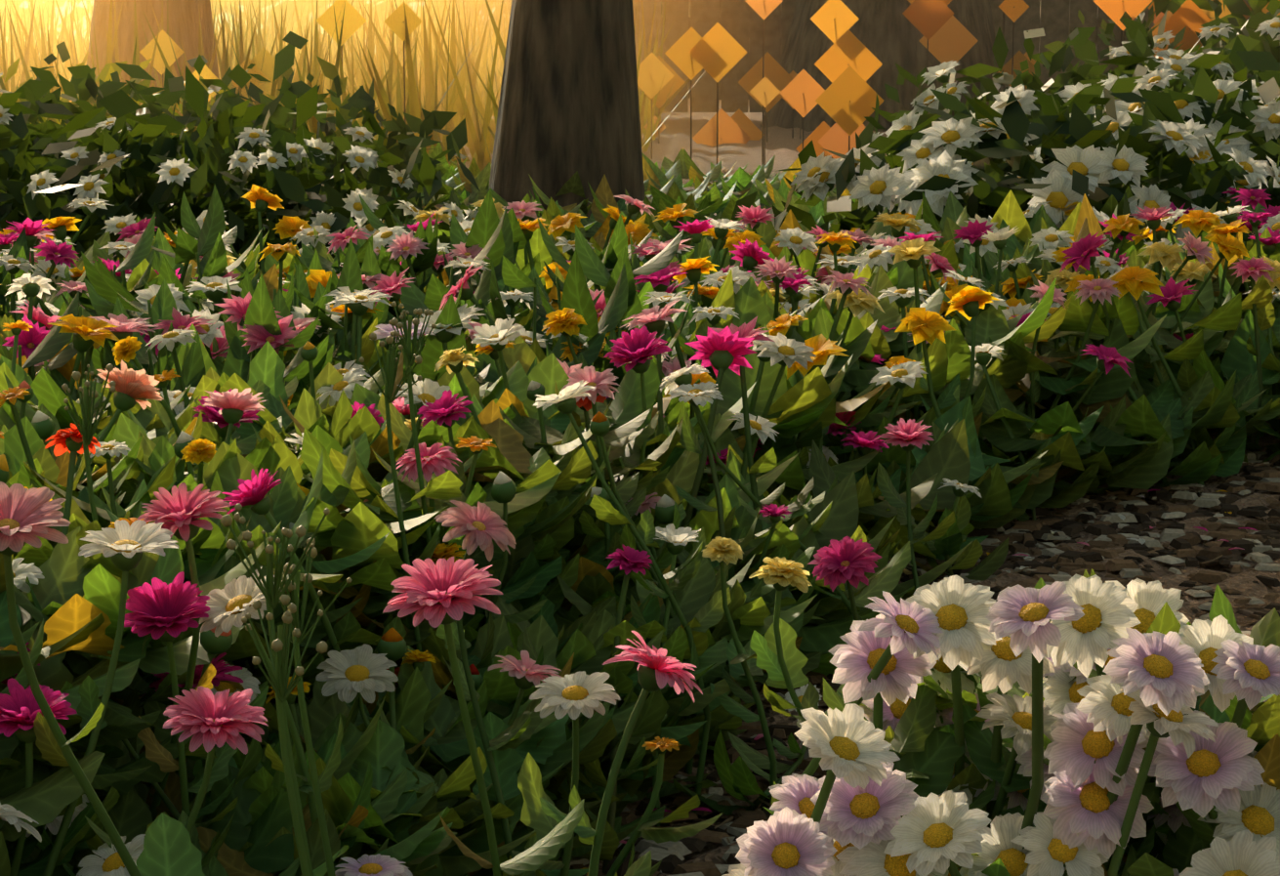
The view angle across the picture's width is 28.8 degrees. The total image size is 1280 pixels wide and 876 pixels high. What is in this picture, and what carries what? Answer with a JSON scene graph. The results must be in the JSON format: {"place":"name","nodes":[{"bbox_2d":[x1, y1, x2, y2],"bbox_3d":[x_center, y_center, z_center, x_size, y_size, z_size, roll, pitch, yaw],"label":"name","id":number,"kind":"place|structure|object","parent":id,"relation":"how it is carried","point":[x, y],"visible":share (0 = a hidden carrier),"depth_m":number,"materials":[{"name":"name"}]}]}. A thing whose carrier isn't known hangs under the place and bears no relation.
{"place":"outdoors","nodes":[
{"label":"outdoors","id":0,"kind":"place"},
{"bbox_2d":[0,0,1279,236],"label":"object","id":1,"kind":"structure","parent":0,"point":[20,9],"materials":[{"name":"yellow plant"}]},
{"bbox_2d":[5,0,1279,875],"bbox_3d":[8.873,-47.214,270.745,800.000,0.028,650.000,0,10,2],"label":"soil","id":2,"kind":"structure","parent":0,"point":[785,144],"depth_m":2.45,"materials":[{"name":"brown soil"}]},
{"bbox_2d":[86,0,1190,218],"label":"tree trunks","id":3,"kind":"object","parent":2,"relation":"on","point":[546,152],"depth_m":5.86,"materials":[{"name":"brown plant"}]},
{"bbox_2d":[0,32,1279,875],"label":"leaves","id":4,"kind":"object","parent":2,"relation":"on","point":[398,791],"depth_m":1.66,"materials":[{"name":"green plant"}]},
{"bbox_2d":[0,21,1279,875],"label":"flower centers","id":5,"kind":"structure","parent":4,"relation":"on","point":[1101,745],"depth_m":0.83,"materials":[{"name":"yellow plant"}]},
{"bbox_2d":[0,17,1279,875],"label":"flower petals","id":6,"kind":"object","parent":2,"relation":"on","point":[905,814],"visible":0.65,"depth_m":1.32,"materials":[{"name":"white plant"}]},
{"bbox_2d":[0,0,1279,269],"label":"foliage","id":7,"kind":"object","parent":2,"relation":"on","point":[35,137],"visible":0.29,"depth_m":4.51,"materials":[{"name":"green plant"}]},
{"bbox_2d":[139,0,1279,159],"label":"autumn leaves","id":8,"kind":"object","parent":2,"relation":"on","point":[814,91],"depth_m":7.65,"materials":[{"name":"orange plant"}]},
{"bbox_2d":[558,448,1279,875],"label":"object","id":9,"kind":"object","parent":2,"relation":"on","point":[1066,559],"visible":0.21,"depth_m":2.31,"materials":[{"name":"brown soil"}]},
{"bbox_2d":[580,489,1258,873],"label":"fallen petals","id":10,"kind":"object","parent":2,"relation":"on","point":[1122,516],"visible":0.29,"depth_m":2.30,"materials":[{"name":"pink plant"}]},
{"bbox_2d":[632,0,1250,112],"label":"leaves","id":11,"kind":"object","parent":2,"relation":"on","point":[1052,15],"depth_m":10.81,"materials":[{"name":"orange plant"}]}
]}

